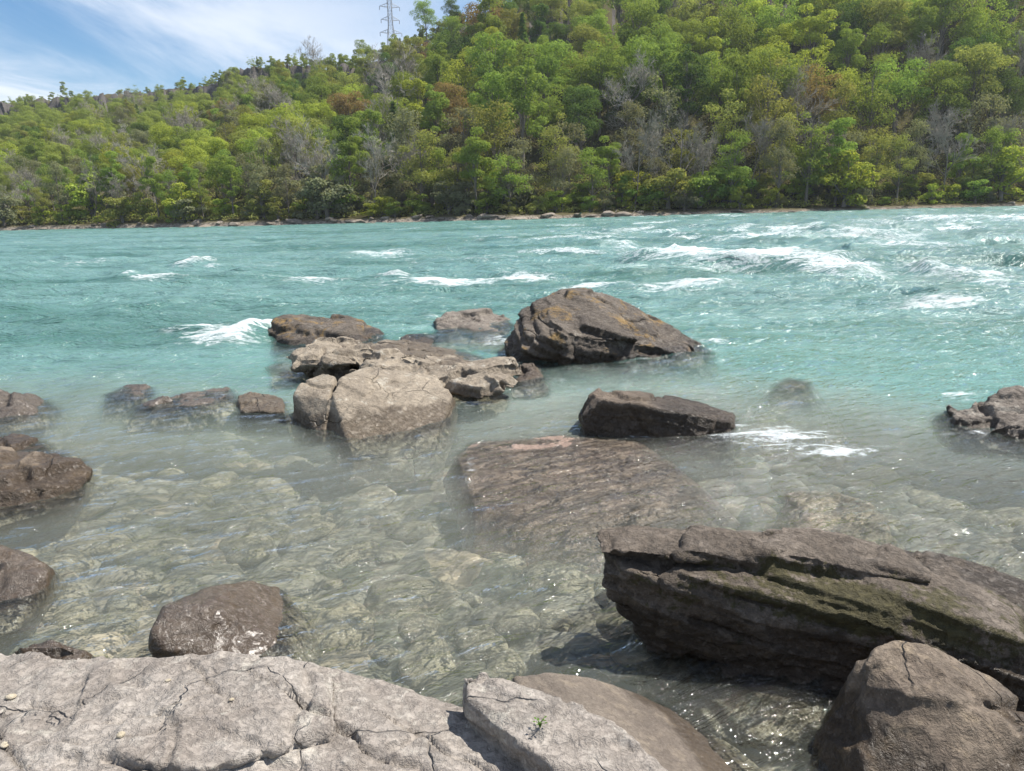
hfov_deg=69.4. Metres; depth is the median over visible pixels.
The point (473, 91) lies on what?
broadleaf tree
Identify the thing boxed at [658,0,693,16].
broadleaf tree
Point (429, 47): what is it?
broadleaf tree
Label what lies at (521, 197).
shrub
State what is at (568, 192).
shrub
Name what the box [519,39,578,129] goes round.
broadleaf tree
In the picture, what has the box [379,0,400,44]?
power pylon
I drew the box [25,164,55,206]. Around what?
young tree
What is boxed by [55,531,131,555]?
bed stone
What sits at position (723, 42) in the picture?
young tree
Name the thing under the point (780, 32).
broadleaf tree
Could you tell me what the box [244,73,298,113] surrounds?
bare tree
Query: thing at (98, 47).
sky
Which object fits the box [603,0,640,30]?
broadleaf tree
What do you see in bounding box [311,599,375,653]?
bed stone
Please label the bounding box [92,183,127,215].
shrub
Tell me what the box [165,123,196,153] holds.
broadleaf tree
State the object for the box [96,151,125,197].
tall tree
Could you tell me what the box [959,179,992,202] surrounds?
shrub
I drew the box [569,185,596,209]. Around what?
shrub
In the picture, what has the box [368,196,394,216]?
shrub
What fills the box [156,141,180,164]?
tall tree
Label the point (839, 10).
young tree
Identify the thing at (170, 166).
broadleaf tree
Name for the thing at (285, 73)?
tall tree
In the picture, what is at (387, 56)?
tall tree
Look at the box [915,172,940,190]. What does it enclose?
shrub
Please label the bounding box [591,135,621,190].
tall tree
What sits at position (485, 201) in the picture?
shrub
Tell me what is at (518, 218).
shore boulder
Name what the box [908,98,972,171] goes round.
bare tree
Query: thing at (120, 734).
pebble
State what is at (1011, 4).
young tree
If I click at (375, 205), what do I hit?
shrub
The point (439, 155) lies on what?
young tree
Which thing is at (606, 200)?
shrub
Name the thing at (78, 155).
young tree
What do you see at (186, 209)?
shrub
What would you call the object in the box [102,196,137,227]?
shrub
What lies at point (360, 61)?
tall tree
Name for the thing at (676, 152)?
young tree
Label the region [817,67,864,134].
young tree
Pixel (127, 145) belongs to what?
broadleaf tree
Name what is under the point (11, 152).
bare tree
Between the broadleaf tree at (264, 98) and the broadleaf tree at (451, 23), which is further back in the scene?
the broadleaf tree at (451, 23)
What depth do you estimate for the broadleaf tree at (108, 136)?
234.44 m
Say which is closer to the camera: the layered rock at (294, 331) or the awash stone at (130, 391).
the awash stone at (130, 391)
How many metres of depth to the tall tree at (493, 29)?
192.01 m
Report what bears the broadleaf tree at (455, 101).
on the hillside
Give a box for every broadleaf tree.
[0,137,17,146]
[0,141,31,162]
[0,151,13,165]
[0,164,29,204]
[7,152,43,200]
[9,155,49,201]
[11,120,37,132]
[14,139,44,161]
[15,125,42,143]
[51,135,80,159]
[58,111,79,131]
[64,155,96,176]
[66,119,89,143]
[74,140,103,168]
[81,122,106,133]
[82,104,102,123]
[89,132,119,154]
[90,135,117,161]
[93,142,134,190]
[106,106,138,131]
[112,132,142,147]
[114,142,134,149]
[114,148,142,192]
[118,122,141,150]
[119,165,148,202]
[128,128,153,151]
[130,122,156,147]
[134,95,154,108]
[148,121,179,184]
[153,149,195,196]
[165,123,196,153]
[167,145,217,195]
[168,100,200,127]
[178,137,210,158]
[180,128,212,156]
[189,120,207,131]
[189,137,228,197]
[202,149,248,200]
[206,97,235,122]
[212,83,234,100]
[226,128,261,181]
[230,104,260,134]
[234,112,265,143]
[234,129,281,172]
[251,81,278,117]
[258,103,314,171]
[263,61,280,78]
[270,114,333,178]
[271,76,302,111]
[292,72,311,90]
[294,72,341,111]
[301,99,336,132]
[308,64,341,98]
[312,121,341,162]
[322,90,372,155]
[331,114,378,184]
[343,83,372,109]
[382,39,413,72]
[385,71,429,143]
[410,0,438,41]
[416,42,434,86]
[423,32,451,66]
[426,81,470,167]
[430,23,475,63]
[439,16,464,45]
[440,0,461,17]
[442,80,488,135]
[446,34,487,86]
[458,0,514,49]
[461,71,518,138]
[463,31,519,120]
[490,0,519,24]
[497,39,539,79]
[498,8,528,43]
[516,84,571,156]
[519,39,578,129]
[520,0,545,22]
[527,0,567,37]
[537,21,570,60]
[549,50,597,79]
[553,56,590,110]
[557,85,603,168]
[565,0,608,22]
[566,0,603,43]
[566,22,601,66]
[568,34,633,135]
[570,8,612,50]
[582,50,633,113]
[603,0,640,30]
[603,71,657,140]
[611,0,667,56]
[618,35,662,126]
[634,20,690,92]
[656,17,695,65]
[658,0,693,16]
[665,0,720,44]
[688,48,754,145]
[698,3,759,70]
[738,0,780,43]
[740,40,798,103]
[741,45,808,150]
[747,0,809,46]
[748,23,795,60]
[776,63,858,145]
[791,0,839,27]
[824,0,878,66]
[857,0,914,78]
[858,57,932,136]
[882,0,924,69]
[909,0,983,63]
[912,59,972,152]
[931,32,1001,98]
[938,42,1018,133]
[944,0,1023,87]
[974,67,1023,132]
[1001,11,1023,78]
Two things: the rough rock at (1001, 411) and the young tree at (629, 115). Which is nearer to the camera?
the rough rock at (1001, 411)
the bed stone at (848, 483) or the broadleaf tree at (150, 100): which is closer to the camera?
the bed stone at (848, 483)
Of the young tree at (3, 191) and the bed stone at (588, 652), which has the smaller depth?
the bed stone at (588, 652)
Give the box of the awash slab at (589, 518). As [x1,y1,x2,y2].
[442,436,739,573]
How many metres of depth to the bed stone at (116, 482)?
7.27 m
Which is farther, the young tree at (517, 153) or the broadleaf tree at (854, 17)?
the broadleaf tree at (854, 17)
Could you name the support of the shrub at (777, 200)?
on the hillside
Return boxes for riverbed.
[0,352,1023,770]
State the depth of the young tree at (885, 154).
152.53 m
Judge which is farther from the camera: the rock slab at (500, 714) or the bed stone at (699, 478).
the bed stone at (699, 478)
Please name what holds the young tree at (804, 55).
on the hillside
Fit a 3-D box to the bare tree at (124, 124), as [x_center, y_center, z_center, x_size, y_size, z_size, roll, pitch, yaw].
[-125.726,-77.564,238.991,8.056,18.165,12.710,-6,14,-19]
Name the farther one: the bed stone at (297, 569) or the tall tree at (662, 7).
the tall tree at (662, 7)
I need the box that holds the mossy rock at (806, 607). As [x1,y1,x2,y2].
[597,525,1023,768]
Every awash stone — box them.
[100,384,154,428]
[126,387,237,435]
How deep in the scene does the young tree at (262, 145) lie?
156.90 m
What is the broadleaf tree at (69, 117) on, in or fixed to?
on the hillside
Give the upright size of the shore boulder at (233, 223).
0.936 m
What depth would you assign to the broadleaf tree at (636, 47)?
174.35 m
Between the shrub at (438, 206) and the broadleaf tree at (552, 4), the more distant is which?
the broadleaf tree at (552, 4)
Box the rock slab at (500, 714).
[462,672,667,770]
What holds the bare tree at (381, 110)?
on the hillside
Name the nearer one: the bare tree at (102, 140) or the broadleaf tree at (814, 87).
the broadleaf tree at (814, 87)
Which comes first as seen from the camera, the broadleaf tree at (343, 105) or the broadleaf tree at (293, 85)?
the broadleaf tree at (343, 105)
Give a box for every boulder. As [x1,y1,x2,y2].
[0,545,67,650]
[139,224,153,227]
[148,581,321,665]
[178,225,193,227]
[191,219,201,225]
[228,222,239,225]
[285,219,300,223]
[291,367,461,486]
[345,219,365,222]
[411,214,421,218]
[477,213,486,218]
[482,214,499,217]
[498,215,505,219]
[504,287,712,391]
[511,217,526,219]
[513,673,762,770]
[541,213,555,217]
[585,214,596,217]
[601,210,616,215]
[614,211,634,216]
[810,640,1023,770]
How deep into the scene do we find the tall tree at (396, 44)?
243.50 m
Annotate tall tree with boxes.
[16,130,31,146]
[24,130,45,167]
[38,124,55,151]
[52,165,75,203]
[54,143,77,166]
[74,160,100,218]
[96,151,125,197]
[118,99,136,119]
[138,156,164,216]
[139,163,157,205]
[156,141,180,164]
[178,164,198,198]
[196,102,211,123]
[208,108,226,137]
[210,104,239,154]
[217,156,244,216]
[220,71,233,91]
[236,87,254,108]
[240,94,255,110]
[266,118,293,171]
[269,79,294,111]
[272,61,295,94]
[329,66,350,90]
[329,116,369,212]
[353,49,376,100]
[353,109,393,195]
[365,85,377,98]
[366,52,399,94]
[372,100,387,164]
[393,37,416,90]
[398,78,434,154]
[401,36,427,95]
[419,84,451,163]
[421,42,456,133]
[451,127,493,215]
[465,0,506,65]
[480,26,513,104]
[500,57,549,176]
[516,43,540,117]
[528,3,552,44]
[533,35,559,97]
[560,64,592,147]
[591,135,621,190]
[622,26,650,62]
[642,36,683,143]
[648,0,676,33]
[659,43,714,161]
[689,16,721,94]
[703,0,724,20]
[711,54,760,165]
[791,3,837,88]
[815,117,858,205]
[827,22,865,114]
[899,1,938,95]
[943,132,981,198]
[956,0,995,43]
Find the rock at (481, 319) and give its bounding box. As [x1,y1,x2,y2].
[433,308,513,353]
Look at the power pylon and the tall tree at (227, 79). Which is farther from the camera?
the power pylon
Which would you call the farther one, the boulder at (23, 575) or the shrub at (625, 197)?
the shrub at (625, 197)
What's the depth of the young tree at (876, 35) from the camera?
176.49 m
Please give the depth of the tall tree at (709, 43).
181.39 m
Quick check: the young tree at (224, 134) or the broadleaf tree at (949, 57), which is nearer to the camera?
the broadleaf tree at (949, 57)
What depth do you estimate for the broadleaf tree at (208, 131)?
203.06 m
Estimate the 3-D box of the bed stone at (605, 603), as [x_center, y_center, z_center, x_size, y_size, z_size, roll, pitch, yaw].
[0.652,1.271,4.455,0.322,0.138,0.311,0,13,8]
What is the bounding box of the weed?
[533,716,546,727]
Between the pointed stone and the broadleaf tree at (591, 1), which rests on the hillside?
the broadleaf tree at (591, 1)
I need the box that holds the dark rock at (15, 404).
[0,389,79,451]
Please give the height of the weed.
0.036 m
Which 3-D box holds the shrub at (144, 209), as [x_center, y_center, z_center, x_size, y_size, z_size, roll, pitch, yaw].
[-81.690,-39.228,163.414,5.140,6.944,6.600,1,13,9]
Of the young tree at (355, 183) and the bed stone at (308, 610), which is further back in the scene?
the young tree at (355, 183)
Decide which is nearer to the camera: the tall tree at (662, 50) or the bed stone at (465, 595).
the bed stone at (465, 595)
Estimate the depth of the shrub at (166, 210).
158.31 m
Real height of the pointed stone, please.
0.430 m
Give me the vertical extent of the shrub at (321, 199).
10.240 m
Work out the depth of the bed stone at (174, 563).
5.13 m
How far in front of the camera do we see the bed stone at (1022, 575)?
4.46 m
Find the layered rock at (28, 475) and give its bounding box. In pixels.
[0,433,101,542]
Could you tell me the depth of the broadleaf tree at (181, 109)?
267.05 m
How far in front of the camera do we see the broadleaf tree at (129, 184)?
179.89 m
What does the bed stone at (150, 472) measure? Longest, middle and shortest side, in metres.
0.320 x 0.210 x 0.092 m
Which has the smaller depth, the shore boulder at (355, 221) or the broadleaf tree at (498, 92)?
the shore boulder at (355, 221)
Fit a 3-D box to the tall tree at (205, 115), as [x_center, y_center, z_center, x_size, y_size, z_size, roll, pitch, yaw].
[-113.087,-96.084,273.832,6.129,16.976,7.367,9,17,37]
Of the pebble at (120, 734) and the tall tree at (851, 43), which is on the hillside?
the tall tree at (851, 43)
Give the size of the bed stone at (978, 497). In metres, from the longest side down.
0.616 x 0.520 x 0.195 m
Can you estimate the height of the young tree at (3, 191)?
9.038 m
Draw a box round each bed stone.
[4,543,39,555]
[20,520,79,552]
[47,547,94,577]
[51,597,95,625]
[52,634,74,639]
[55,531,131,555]
[78,497,116,521]
[79,611,140,635]
[91,475,137,492]
[93,654,108,658]
[97,506,142,524]
[101,537,192,566]
[105,588,141,612]
[126,467,157,478]
[140,583,170,597]
[156,468,185,477]
[165,555,190,567]
[168,488,214,507]
[169,448,192,458]
[172,458,208,472]
[173,592,192,601]
[187,518,215,531]
[188,556,210,566]
[197,471,238,489]
[218,531,273,565]
[226,446,251,450]
[232,504,246,509]
[234,449,253,456]
[235,507,277,520]
[237,475,258,480]
[240,477,312,497]
[247,519,292,539]
[268,567,312,573]
[273,455,315,469]
[278,521,335,547]
[289,596,325,619]
[290,506,321,518]
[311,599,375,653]
[313,514,332,521]
[320,579,343,589]
[332,541,379,567]
[356,484,396,505]
[359,515,383,528]
[365,574,433,618]
[368,644,399,659]
[375,547,407,563]
[385,521,439,544]
[397,634,455,692]
[398,611,440,642]
[439,508,455,521]
[453,624,508,663]
[460,538,466,549]
[461,592,482,606]
[486,649,523,681]
[488,552,526,570]
[493,606,539,640]
[523,560,601,605]
[530,646,612,684]
[539,608,572,631]
[563,643,598,656]
[565,562,603,570]
[594,577,611,606]
[595,612,640,641]
[609,640,651,671]
[690,476,726,481]
[696,478,737,499]
[734,459,743,465]
[751,455,764,461]
[756,496,777,505]
[760,503,776,517]
[769,461,824,477]
[769,476,809,502]
[801,479,812,486]
[815,484,841,492]
[831,479,876,490]
[841,486,923,516]
[842,467,854,473]
[845,463,903,490]
[882,513,907,533]
[896,540,904,548]
[906,489,939,497]
[908,494,965,511]
[931,486,984,506]
[933,544,972,560]
[938,508,989,527]
[951,499,976,509]
[983,539,1011,548]
[987,507,1023,527]
[1011,535,1023,547]
[1011,573,1023,580]
[1013,524,1023,534]
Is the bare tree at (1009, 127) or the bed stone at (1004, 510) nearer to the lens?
the bed stone at (1004, 510)
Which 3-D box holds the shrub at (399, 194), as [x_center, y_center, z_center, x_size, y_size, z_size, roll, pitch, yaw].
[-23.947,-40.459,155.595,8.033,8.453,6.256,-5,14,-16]
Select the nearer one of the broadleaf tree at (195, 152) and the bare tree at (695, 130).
the bare tree at (695, 130)
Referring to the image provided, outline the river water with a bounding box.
[0,205,1023,770]
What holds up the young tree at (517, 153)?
on the hillside
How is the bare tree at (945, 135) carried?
on the hillside
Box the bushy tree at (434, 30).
[429,21,442,38]
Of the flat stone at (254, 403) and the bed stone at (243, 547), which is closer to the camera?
the bed stone at (243, 547)
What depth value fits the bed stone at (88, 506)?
6.40 m
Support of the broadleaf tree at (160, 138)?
on the hillside
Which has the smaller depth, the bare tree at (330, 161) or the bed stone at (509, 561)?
the bed stone at (509, 561)
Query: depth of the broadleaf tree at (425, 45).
257.67 m
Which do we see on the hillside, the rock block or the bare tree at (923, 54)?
the bare tree at (923, 54)
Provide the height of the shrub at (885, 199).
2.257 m
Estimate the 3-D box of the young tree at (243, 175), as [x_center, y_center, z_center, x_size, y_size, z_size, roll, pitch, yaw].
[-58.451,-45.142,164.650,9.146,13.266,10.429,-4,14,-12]
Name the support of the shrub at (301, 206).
on the hillside
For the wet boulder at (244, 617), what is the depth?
3.56 m
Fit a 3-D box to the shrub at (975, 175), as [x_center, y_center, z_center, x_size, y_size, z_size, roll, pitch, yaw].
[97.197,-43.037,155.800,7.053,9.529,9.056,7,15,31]
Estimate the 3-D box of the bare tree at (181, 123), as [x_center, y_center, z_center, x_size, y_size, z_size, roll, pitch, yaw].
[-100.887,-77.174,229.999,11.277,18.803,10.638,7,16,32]
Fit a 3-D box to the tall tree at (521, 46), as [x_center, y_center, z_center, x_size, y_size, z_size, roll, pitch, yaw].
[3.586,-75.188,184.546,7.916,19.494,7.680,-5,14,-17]
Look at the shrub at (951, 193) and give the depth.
152.90 m
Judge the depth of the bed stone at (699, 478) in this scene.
6.89 m
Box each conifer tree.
[383,101,407,186]
[517,12,531,65]
[828,21,848,83]
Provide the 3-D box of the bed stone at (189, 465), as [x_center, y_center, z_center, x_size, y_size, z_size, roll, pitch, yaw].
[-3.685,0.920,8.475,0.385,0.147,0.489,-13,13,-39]
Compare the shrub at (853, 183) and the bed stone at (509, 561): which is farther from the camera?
the shrub at (853, 183)
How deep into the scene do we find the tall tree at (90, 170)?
169.13 m
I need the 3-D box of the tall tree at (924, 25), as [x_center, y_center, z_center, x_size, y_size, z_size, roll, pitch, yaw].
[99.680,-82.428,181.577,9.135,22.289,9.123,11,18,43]
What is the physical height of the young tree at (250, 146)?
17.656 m
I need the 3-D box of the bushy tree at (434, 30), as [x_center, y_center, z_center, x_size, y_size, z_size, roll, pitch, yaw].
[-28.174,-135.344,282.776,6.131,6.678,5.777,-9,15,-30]
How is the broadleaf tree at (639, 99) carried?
on the hillside
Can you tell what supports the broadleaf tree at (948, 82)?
on the hillside
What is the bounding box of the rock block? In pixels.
[0,651,50,718]
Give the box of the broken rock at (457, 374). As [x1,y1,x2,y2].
[286,336,521,424]
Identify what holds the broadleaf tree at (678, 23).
on the hillside
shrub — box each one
[0,196,22,225]
[10,206,36,222]
[29,206,56,222]
[32,216,45,224]
[54,203,80,224]
[64,173,105,218]
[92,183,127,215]
[92,216,102,223]
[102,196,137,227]
[124,200,137,216]
[125,192,156,219]
[145,215,157,222]
[156,193,171,218]
[161,182,200,220]
[163,199,180,222]
[169,199,208,222]
[193,200,215,218]
[209,198,237,218]
[225,205,238,215]
[240,207,261,219]
[243,179,285,219]
[243,205,264,220]
[264,176,302,214]
[265,197,288,219]
[283,208,297,217]
[290,196,314,214]
[291,164,340,218]
[296,173,355,217]
[324,184,366,217]
[341,183,373,214]
[354,194,369,209]
[360,202,381,217]
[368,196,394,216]
[378,172,413,206]
[383,201,406,217]
[403,193,429,215]
[407,164,447,207]
[410,199,430,211]
[429,204,443,214]
[430,181,471,214]
[440,171,463,208]
[444,181,493,213]
[453,198,473,215]
[470,159,509,206]
[470,184,500,213]
[495,170,538,208]
[499,197,518,213]
[512,193,537,205]
[525,195,548,213]
[541,190,573,211]
[563,184,574,194]
[564,183,587,204]
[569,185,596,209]
[579,195,601,212]
[594,189,614,211]
[600,192,620,207]
[606,175,637,207]
[612,170,660,209]
[617,195,632,208]
[635,183,672,209]
[643,164,697,208]
[673,189,702,211]
[681,164,727,207]
[702,189,721,205]
[709,166,741,199]
[710,166,758,206]
[726,179,753,208]
[741,191,756,203]
[745,170,777,197]
[753,187,783,207]
[769,195,784,207]
[776,149,828,197]
[780,178,804,199]
[804,170,834,201]
[818,149,879,206]
[819,173,834,198]
[825,188,841,202]
[832,179,873,209]
[876,197,890,205]
[882,175,909,195]
[901,174,921,195]
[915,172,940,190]
[917,183,945,203]
[936,184,960,203]
[955,158,993,199]
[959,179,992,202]
[978,145,1023,200]
[985,191,996,202]
[1013,158,1023,190]
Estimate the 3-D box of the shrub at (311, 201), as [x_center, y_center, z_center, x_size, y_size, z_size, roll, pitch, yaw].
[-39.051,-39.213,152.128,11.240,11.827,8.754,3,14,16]
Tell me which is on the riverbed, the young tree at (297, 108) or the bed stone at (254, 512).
the bed stone at (254, 512)
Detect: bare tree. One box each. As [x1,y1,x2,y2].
[0,147,19,192]
[2,185,24,207]
[4,163,45,211]
[7,171,38,209]
[40,124,76,147]
[72,99,97,123]
[73,152,104,219]
[75,129,92,141]
[79,128,118,152]
[86,100,105,119]
[102,170,131,218]
[108,119,131,141]
[112,137,168,193]
[118,86,143,112]
[128,175,155,202]
[156,168,183,187]
[161,103,193,127]
[172,108,203,140]
[175,105,193,128]
[211,91,240,124]
[235,71,262,93]
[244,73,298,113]
[263,80,296,112]
[266,114,321,201]
[283,140,328,185]
[285,115,350,183]
[295,35,326,71]
[299,143,333,178]
[351,122,397,202]
[361,49,422,172]
[362,38,418,95]
[390,126,429,211]
[598,43,667,163]
[612,112,663,208]
[639,91,718,174]
[660,0,696,24]
[681,124,731,203]
[729,106,787,195]
[762,64,839,158]
[791,112,845,195]
[904,32,958,118]
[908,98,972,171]
[922,108,986,200]
[983,110,1023,195]
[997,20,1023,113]
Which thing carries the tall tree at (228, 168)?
on the hillside
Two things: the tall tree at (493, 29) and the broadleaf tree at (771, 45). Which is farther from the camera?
the tall tree at (493, 29)
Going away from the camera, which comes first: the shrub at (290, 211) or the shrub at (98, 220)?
the shrub at (290, 211)
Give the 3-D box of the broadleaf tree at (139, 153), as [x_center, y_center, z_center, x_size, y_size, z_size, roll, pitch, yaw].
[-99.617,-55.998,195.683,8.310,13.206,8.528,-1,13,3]
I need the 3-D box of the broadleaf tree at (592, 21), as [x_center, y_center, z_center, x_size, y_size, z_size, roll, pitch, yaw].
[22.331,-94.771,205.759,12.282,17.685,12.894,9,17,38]
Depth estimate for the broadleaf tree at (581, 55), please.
189.77 m
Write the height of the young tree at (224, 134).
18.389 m
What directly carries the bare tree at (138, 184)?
on the hillside
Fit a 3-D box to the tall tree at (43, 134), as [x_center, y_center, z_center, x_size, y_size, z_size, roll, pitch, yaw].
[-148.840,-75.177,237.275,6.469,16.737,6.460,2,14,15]
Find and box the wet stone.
[14,639,94,659]
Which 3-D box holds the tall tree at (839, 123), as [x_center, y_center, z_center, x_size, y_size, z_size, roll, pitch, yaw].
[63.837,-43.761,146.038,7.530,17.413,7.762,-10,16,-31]
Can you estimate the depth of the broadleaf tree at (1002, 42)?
179.44 m
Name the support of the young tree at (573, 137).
on the hillside
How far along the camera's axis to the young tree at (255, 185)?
152.06 m
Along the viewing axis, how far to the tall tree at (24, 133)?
238.80 m
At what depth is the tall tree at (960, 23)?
188.01 m
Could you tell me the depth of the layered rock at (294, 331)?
11.97 m
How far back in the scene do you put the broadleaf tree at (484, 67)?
183.75 m
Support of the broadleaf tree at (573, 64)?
on the hillside
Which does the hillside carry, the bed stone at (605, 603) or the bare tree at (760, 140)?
the bare tree at (760, 140)
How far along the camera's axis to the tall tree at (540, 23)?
213.09 m
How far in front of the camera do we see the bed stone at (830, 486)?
6.58 m
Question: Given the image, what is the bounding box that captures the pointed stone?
[510,363,548,399]
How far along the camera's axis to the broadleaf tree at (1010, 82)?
169.89 m
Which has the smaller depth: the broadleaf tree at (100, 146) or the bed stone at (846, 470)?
the bed stone at (846, 470)
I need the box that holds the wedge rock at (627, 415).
[578,388,735,477]
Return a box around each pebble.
[0,741,7,747]
[5,694,16,699]
[116,731,125,738]
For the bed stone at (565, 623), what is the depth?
4.12 m
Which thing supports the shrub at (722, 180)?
on the hillside
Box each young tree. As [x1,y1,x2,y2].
[0,184,11,207]
[12,180,39,210]
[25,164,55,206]
[30,175,60,210]
[31,186,53,218]
[37,161,75,223]
[48,165,76,203]
[65,147,94,163]
[85,153,102,192]
[126,154,152,197]
[155,102,170,123]
[156,169,183,200]
[184,161,213,198]
[188,173,210,218]
[201,154,233,202]
[213,111,242,164]
[229,151,267,194]
[241,137,288,190]
[242,128,279,186]
[245,163,276,206]
[274,162,299,217]
[289,100,314,135]
[307,115,344,165]
[325,155,360,205]
[333,71,363,114]
[354,144,385,200]
[381,107,427,186]
[397,129,440,211]
[419,147,452,202]
[429,146,478,206]
[434,106,482,170]
[439,58,482,136]
[453,36,480,90]
[467,99,517,174]
[483,153,533,211]
[495,136,545,196]
[532,112,578,191]
[542,147,581,209]
[544,120,589,191]
[574,147,610,210]
[595,34,621,63]
[608,100,653,175]
[633,74,681,170]
[639,156,669,184]
[660,129,701,171]
[697,87,757,167]
[703,37,735,120]
[708,0,754,52]
[710,130,752,207]
[741,57,805,179]
[752,112,804,187]
[758,117,802,206]
[783,111,831,204]
[784,45,838,121]
[787,0,821,49]
[816,77,862,162]
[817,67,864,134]
[821,0,876,58]
[826,131,865,177]
[845,53,901,148]
[848,21,903,86]
[852,125,900,189]
[857,133,898,201]
[880,134,918,201]
[894,119,936,194]
[954,91,1023,166]
[969,124,1013,196]
[984,128,1023,192]
[993,0,1023,24]
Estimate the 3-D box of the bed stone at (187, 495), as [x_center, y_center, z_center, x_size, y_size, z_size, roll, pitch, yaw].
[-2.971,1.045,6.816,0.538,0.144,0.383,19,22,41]
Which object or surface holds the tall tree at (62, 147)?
on the hillside
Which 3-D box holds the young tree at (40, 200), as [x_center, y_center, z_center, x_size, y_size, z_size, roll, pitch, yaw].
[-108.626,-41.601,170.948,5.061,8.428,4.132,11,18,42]
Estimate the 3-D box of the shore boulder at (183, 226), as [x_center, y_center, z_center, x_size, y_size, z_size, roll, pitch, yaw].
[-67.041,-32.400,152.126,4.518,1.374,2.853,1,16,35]
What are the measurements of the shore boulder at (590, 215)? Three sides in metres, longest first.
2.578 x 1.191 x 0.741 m
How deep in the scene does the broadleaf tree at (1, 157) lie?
221.30 m
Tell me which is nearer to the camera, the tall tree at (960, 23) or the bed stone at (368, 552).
the bed stone at (368, 552)
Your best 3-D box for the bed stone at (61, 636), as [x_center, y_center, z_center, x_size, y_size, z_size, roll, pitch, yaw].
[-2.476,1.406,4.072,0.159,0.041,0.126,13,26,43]
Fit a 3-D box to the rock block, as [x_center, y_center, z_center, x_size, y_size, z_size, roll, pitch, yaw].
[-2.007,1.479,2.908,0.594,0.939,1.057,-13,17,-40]
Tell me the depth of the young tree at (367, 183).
156.01 m
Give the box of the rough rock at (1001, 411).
[932,385,1023,459]
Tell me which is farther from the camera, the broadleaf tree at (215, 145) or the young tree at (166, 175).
the broadleaf tree at (215, 145)
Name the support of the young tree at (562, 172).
on the hillside
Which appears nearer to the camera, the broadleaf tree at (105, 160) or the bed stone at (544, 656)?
the bed stone at (544, 656)
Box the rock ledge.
[0,650,523,770]
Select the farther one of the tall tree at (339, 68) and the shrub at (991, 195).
the tall tree at (339, 68)
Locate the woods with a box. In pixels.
[0,0,1003,202]
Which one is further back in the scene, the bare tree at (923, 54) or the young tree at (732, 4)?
the young tree at (732, 4)
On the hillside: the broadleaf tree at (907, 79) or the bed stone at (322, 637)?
the broadleaf tree at (907, 79)
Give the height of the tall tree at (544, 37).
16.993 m
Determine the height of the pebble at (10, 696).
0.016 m
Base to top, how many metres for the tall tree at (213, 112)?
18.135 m
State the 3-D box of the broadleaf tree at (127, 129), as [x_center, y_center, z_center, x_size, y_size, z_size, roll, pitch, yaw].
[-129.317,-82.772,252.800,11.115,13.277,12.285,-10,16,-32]
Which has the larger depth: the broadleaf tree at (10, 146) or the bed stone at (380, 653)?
the broadleaf tree at (10, 146)
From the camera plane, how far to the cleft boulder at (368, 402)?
7.14 m
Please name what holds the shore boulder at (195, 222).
on the hillside
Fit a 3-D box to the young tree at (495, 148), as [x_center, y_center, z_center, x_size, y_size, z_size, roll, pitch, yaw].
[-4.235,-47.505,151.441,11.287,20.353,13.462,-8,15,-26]
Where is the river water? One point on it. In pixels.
(908, 323)
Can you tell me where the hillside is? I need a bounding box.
[0,0,1023,230]
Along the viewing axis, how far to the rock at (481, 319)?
12.53 m
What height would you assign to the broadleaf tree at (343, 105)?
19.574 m
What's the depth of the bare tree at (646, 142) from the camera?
144.21 m
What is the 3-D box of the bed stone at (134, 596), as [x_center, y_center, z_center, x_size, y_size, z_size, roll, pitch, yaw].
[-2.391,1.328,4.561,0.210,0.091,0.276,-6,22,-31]
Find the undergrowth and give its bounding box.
[0,61,1023,224]
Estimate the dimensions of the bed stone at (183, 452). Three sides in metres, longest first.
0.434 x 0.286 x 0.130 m
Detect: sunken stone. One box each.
[733,379,845,472]
[773,490,896,546]
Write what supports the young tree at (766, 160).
on the hillside
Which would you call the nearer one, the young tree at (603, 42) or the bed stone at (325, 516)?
the bed stone at (325, 516)
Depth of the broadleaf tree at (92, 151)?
216.66 m
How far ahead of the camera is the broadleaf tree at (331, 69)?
243.72 m
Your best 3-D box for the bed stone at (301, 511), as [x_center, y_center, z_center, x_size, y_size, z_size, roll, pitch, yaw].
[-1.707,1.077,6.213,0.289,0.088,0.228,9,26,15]
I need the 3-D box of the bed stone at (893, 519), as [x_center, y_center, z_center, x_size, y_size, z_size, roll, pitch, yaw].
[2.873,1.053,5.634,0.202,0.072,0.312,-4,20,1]
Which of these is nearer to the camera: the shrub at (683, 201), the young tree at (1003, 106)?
the shrub at (683, 201)
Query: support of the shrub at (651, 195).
on the hillside
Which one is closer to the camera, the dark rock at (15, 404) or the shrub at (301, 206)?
the dark rock at (15, 404)
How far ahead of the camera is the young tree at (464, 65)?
201.84 m
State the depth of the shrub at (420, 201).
149.14 m
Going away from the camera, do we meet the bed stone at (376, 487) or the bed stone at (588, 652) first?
the bed stone at (588, 652)
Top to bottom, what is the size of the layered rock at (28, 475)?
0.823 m
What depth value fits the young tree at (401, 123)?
159.22 m
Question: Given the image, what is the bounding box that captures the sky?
[0,0,511,103]
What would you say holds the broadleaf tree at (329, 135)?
on the hillside
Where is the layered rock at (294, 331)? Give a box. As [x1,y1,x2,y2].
[268,314,384,363]
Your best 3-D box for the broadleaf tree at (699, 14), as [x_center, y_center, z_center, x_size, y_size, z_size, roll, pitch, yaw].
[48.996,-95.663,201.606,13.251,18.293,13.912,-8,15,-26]
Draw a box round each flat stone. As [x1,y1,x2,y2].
[236,392,291,437]
[267,362,306,390]
[401,333,437,342]
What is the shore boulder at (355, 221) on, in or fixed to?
on the hillside
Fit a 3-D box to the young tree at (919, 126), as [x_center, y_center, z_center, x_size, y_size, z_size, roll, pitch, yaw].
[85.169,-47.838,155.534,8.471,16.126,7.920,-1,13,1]
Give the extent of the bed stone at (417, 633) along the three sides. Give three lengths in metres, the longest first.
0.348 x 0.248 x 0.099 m
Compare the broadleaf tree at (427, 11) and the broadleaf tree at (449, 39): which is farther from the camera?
the broadleaf tree at (427, 11)

